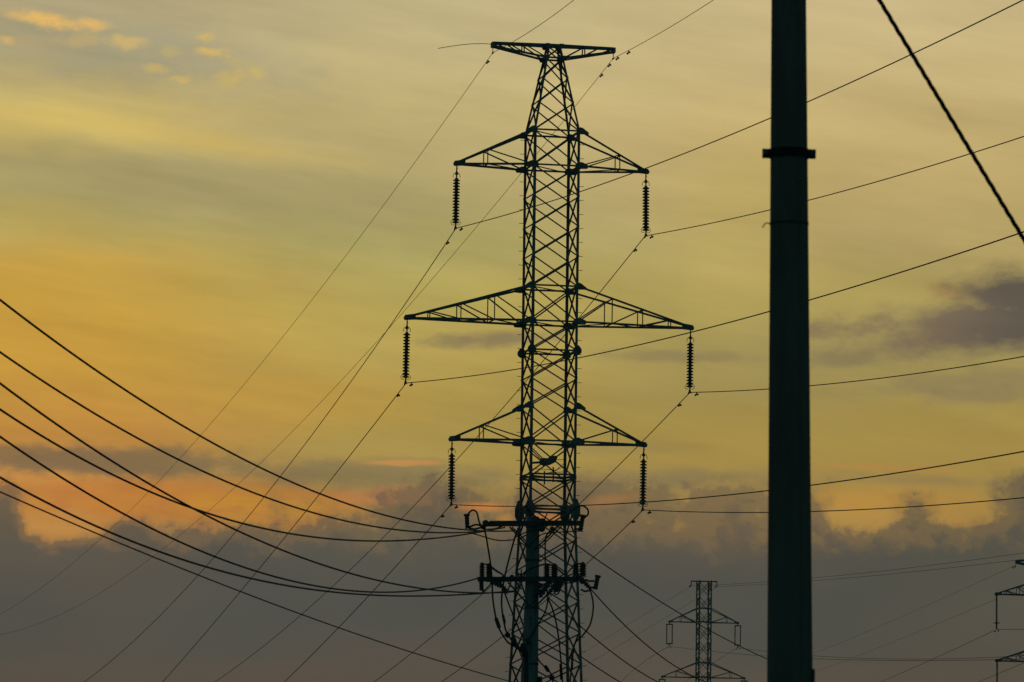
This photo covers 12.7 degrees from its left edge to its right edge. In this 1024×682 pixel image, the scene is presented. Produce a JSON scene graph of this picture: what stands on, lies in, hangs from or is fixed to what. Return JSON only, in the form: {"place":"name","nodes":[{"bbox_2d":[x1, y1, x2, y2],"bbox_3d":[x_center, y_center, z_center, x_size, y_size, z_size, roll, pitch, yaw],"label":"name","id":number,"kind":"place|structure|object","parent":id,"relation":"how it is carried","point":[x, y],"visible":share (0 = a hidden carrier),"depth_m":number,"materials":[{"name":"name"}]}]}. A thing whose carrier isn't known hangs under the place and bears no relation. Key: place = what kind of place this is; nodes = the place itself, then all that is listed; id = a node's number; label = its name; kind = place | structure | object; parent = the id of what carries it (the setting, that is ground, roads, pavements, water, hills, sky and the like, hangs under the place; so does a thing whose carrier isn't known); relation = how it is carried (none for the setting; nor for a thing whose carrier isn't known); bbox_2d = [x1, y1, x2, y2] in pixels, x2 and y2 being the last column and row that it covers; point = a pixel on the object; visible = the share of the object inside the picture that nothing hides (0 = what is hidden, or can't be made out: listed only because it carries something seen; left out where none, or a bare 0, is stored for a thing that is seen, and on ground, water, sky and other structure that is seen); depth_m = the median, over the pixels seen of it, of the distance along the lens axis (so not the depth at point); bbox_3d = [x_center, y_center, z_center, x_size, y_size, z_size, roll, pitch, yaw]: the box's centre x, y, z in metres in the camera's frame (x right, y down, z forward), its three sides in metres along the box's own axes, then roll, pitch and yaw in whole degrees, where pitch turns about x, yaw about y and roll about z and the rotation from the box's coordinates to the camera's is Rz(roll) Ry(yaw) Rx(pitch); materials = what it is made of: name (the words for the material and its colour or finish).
{"place":"outdoors","nodes":[
{"label":"outdoors","id":0,"kind":"place"},
{"bbox_2d":[0,0,1023,681],"label":"sky","id":1,"kind":"structure","parent":0,"point":[180,180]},
{"bbox_3d":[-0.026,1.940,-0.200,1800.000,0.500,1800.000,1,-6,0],"label":"ground","id":2,"kind":"structure","parent":0,"visible":0},
{"bbox_2d":[464,505,600,681],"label":"utility pole","id":3,"kind":"object","parent":2,"relation":"on","point":[535,591],"visible":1,"depth_m":102.72,"materials":[{"name":"metal"}]},
{"bbox_2d":[0,436,477,592],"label":"overhead cable","id":4,"kind":"object","parent":3,"relation":"attached to","point":[66,480],"visible":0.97,"depth_m":76.76,"materials":[{"name":"black metal"}]},
{"bbox_2d":[0,351,478,532],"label":"overhead cable","id":5,"kind":"object","parent":3,"relation":"attached to","point":[81,405],"visible":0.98,"depth_m":75.90,"materials":[{"name":"black metal"}]},
{"bbox_2d":[0,408,504,541],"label":"overhead cable","id":6,"kind":"object","parent":3,"relation":"attached to","point":[72,453],"visible":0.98,"depth_m":75.06,"materials":[{"name":"black metal"}]},
{"bbox_2d":[0,299,511,531],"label":"overhead cable","id":7,"kind":"object","parent":3,"relation":"attached to","point":[90,366],"visible":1,"depth_m":73.99,"materials":[{"name":"black metal"}]},
{"bbox_2d":[0,491,512,681],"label":"overhead cable","id":8,"kind":"object","parent":3,"relation":"attached to","point":[234,588],"visible":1,"depth_m":73.65,"materials":[{"name":"black metal"}]},
{"bbox_2d":[0,382,513,593],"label":"overhead cable","id":9,"kind":"object","parent":3,"relation":"attached to","point":[94,449],"visible":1,"depth_m":73.50,"materials":[{"name":"black metal"}]},
{"bbox_2d":[0,476,513,596],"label":"overhead cable","id":10,"kind":"object","parent":3,"relation":"attached to","point":[83,520],"visible":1,"depth_m":74.08,"materials":[{"name":"black metal"}]},
{"bbox_2d":[529,618,619,681],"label":"overhead cable","id":11,"kind":"object","parent":3,"relation":"attached to","point":[577,653],"visible":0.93,"depth_m":109.65,"materials":[{"name":"black metal"}]},
{"bbox_2d":[548,597,657,681],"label":"overhead cable","id":12,"kind":"object","parent":3,"relation":"attached to","point":[600,642],"visible":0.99,"depth_m":110.52,"materials":[{"name":"black metal"}]},
{"bbox_2d":[590,588,705,681],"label":"overhead cable","id":13,"kind":"object","parent":3,"relation":"attached to","point":[641,640],"visible":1,"depth_m":111.22,"materials":[{"name":"black metal"}]},
{"bbox_2d":[555,530,766,658],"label":"overhead cable","id":14,"kind":"object","parent":3,"relation":"attached to","point":[653,596],"visible":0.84,"depth_m":118.74,"materials":[{"name":"black metal"}]},
{"bbox_2d":[404,41,693,681],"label":"transmission tower","id":15,"kind":"structure","parent":2,"relation":"on","point":[576,350],"depth_m":223.13,"materials":[{"name":"metal"}]},
{"bbox_2d":[6,54,491,610],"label":"earth wire","id":16,"kind":"object","parent":15,"relation":"attached to","point":[306,306],"visible":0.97,"depth_m":269.87,"materials":[{"name":"metal"}]},
{"bbox_2d":[0,60,611,634],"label":"earth wire","id":17,"kind":"object","parent":15,"relation":"attached to","point":[352,368],"visible":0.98,"depth_m":284.42,"materials":[{"name":"metal"}]},
{"bbox_2d":[401,320,410,384],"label":"insulator string","id":18,"kind":"object","parent":15,"relation":"hanging from","point":[406,359],"visible":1,"depth_m":221.55,"materials":[{"name":"ceramic"}]},
{"bbox_2d":[164,384,405,679],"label":"power line","id":19,"kind":"object","parent":18,"relation":"hanging from","point":[398,394],"visible":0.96,"depth_m":250.08,"materials":[{"name":"metal"}]},
{"bbox_2d":[407,231,1023,385],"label":"power line","id":20,"kind":"object","parent":18,"relation":"hanging from","point":[411,384],"visible":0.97,"depth_m":161.93,"materials":[{"name":"metal"}]},
{"bbox_2d":[446,441,455,506],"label":"insulator string","id":21,"kind":"object","parent":15,"relation":"hanging from","point":[451,477],"visible":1,"depth_m":221.41,"materials":[{"name":"ceramic"}]},
{"bbox_2d":[284,506,449,681],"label":"power line","id":22,"kind":"object","parent":21,"relation":"hanging from","point":[442,515],"visible":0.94,"depth_m":240.09,"materials":[{"name":"metal"}]},
{"bbox_2d":[452,451,1023,508],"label":"power line","id":23,"kind":"object","parent":21,"relation":"attached to","point":[758,491],"visible":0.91,"depth_m":166.90,"materials":[{"name":"metal"}]},
{"bbox_2d":[451,166,460,230],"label":"insulator string","id":24,"kind":"object","parent":15,"relation":"hanging from","point":[455,219],"visible":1,"depth_m":222.80,"materials":[{"name":"ceramic"}]},
{"bbox_2d":[84,229,455,681],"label":"power line","id":25,"kind":"object","parent":24,"relation":"hanging from","point":[447,242],"visible":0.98,"depth_m":261.05,"materials":[{"name":"metal"}]},
{"bbox_2d":[457,0,1023,230],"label":"power line","id":26,"kind":"object","parent":24,"relation":"attached to","point":[756,123],"visible":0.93,"depth_m":168.99,"materials":[{"name":"metal"}]},
{"bbox_2d":[493,0,573,52],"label":"earth wire","id":27,"kind":"object","parent":15,"relation":"attached to","point":[535,27],"visible":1,"depth_m":214.47,"materials":[{"name":"metal"}]},
{"bbox_2d":[638,447,647,511],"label":"insulator string","id":28,"kind":"object","parent":15,"relation":"hanging from","point":[643,483],"visible":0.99,"depth_m":223.40,"materials":[{"name":"ceramic"}]},
{"bbox_2d":[442,512,640,681],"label":"power line","id":29,"kind":"object","parent":28,"relation":"hanging from","point":[632,521],"visible":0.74,"depth_m":242.10,"materials":[{"name":"metal"}]},
{"bbox_2d":[647,497,1023,513],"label":"power line","id":30,"kind":"object","parent":28,"relation":"hanging from","point":[845,510],"visible":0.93,"depth_m":186.29,"materials":[{"name":"metal"}]},
{"bbox_2d":[641,174,650,237],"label":"insulator string","id":31,"kind":"object","parent":15,"relation":"hanging from","point":[645,211],"visible":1,"depth_m":224.74,"materials":[{"name":"ceramic"}]},
{"bbox_2d":[215,236,644,681],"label":"power line","id":32,"kind":"object","parent":31,"relation":"hanging from","point":[635,249],"visible":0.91,"depth_m":271.35,"materials":[{"name":"metal"}]},
{"bbox_2d":[646,136,1023,238],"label":"power line","id":33,"kind":"object","parent":31,"relation":"attached to","point":[844,190],"visible":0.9,"depth_m":188.23,"materials":[{"name":"metal"}]},
{"bbox_2d":[614,0,712,59],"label":"earth wire","id":34,"kind":"object","parent":15,"relation":"attached to","point":[617,58],"visible":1,"depth_m":217.13,"materials":[{"name":"metal"}]},
{"bbox_2d":[685,330,694,394],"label":"insulator string","id":35,"kind":"object","parent":15,"relation":"hanging from","point":[690,365],"visible":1,"depth_m":224.45,"materials":[{"name":"ceramic"}]},
{"bbox_2d":[374,394,687,681],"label":"power line","id":36,"kind":"object","parent":35,"relation":"hanging from","point":[679,405],"visible":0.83,"depth_m":246.80,"materials":[{"name":"metal"}]},
{"bbox_2d":[691,356,1023,395],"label":"power line","id":37,"kind":"object","parent":35,"relation":"attached to","point":[696,394],"visible":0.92,"depth_m":192.01,"materials":[{"name":"metal"}]},
{"bbox_2d":[661,580,745,681],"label":"transmission tower","id":38,"kind":"structure","parent":2,"relation":"on","point":[708,646],"depth_m":559.15,"materials":[{"name":"metal"}]},
{"bbox_2d":[573,592,707,672],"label":"earth wire","id":39,"kind":"object","parent":38,"relation":"attached to","point":[647,628],"visible":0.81,"depth_m":632.53,"materials":[{"name":"metal"}]},
{"bbox_2d":[666,623,672,645],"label":"insulator string","id":40,"kind":"object","parent":38,"relation":"hanging from","point":[671,634],"visible":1,"depth_m":558.48,"materials":[{"name":"paint"}]},
{"bbox_2d":[670,646,1011,660],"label":"power line","id":41,"kind":"object","parent":40,"relation":"hanging from","point":[875,660],"visible":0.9,"depth_m":404.74,"materials":[{"name":"metal"}]},
{"bbox_2d":[734,624,740,647],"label":"insulator string","id":42,"kind":"object","parent":38,"relation":"hanging from","point":[735,634],"visible":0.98,"depth_m":560.09,"materials":[{"name":"paint"}]},
{"bbox_2d":[739,648,1014,658],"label":"power line","id":43,"kind":"object","parent":42,"relation":"hanging from","point":[878,658],"visible":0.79,"depth_m":468.54,"materials":[{"name":"metal"}]},
{"bbox_2d":[701,553,1020,585],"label":"earth wire","id":44,"kind":"object","parent":38,"relation":"attached to","point":[878,571],"visible":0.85,"depth_m":446.39,"materials":[{"name":"metal"}]},
{"bbox_2d":[717,559,1022,586],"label":"earth wire","id":45,"kind":"object","parent":38,"relation":"attached to","point":[886,574],"visible":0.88,"depth_m":450.39,"materials":[{"name":"metal"}]},
{"bbox_2d":[762,0,815,681],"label":"metal pole","id":46,"kind":"object","parent":2,"relation":"on","point":[788,153],"visible":1,"depth_m":35.05,"materials":[{"name":"metal"}]},
{"bbox_2d":[877,0,1023,242],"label":"stay cable","id":47,"kind":"object","parent":46,"relation":"attached to","point":[952,121],"visible":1,"depth_m":36.33,"materials":[{"name":"paint"}]},
{"bbox_2d":[994,560,1023,661],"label":"transmission tower","id":48,"kind":"structure","parent":2,"relation":"on","point":[1019,562],"depth_m":363.90,"materials":[{"name":"metal"}]},
{"bbox_2d":[815,599,994,671],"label":"earth wire","id":49,"kind":"object","parent":48,"relation":"attached to","point":[913,633],"visible":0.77,"depth_m":439.43,"materials":[{"name":"metal"}]},
{"bbox_2d":[816,565,1015,652],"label":"earth wire","id":50,"kind":"object","parent":48,"relation":"attached to","point":[931,603],"visible":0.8,"depth_m":433.33,"materials":[{"name":"metal"}]},
{"bbox_2d":[993,595,999,628],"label":"insulator string","id":51,"kind":"object","parent":48,"relation":"hanging from","point":[996,615],"visible":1,"depth_m":363.77,"materials":[{"name":"paint"}]},
{"bbox_2d":[881,630,995,681],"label":"power line","id":52,"kind":"object","parent":51,"relation":"hanging from","point":[944,653],"visible":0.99,"depth_m":418.52,"materials":[{"name":"metal"}]},
{"bbox_2d":[996,662,997,681],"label":"insulator string","id":53,"kind":"object","parent":48,"relation":"hanging from","point":[996,671],"visible":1,"depth_m":363.31,"materials":[{"name":"paint"}]}
]}

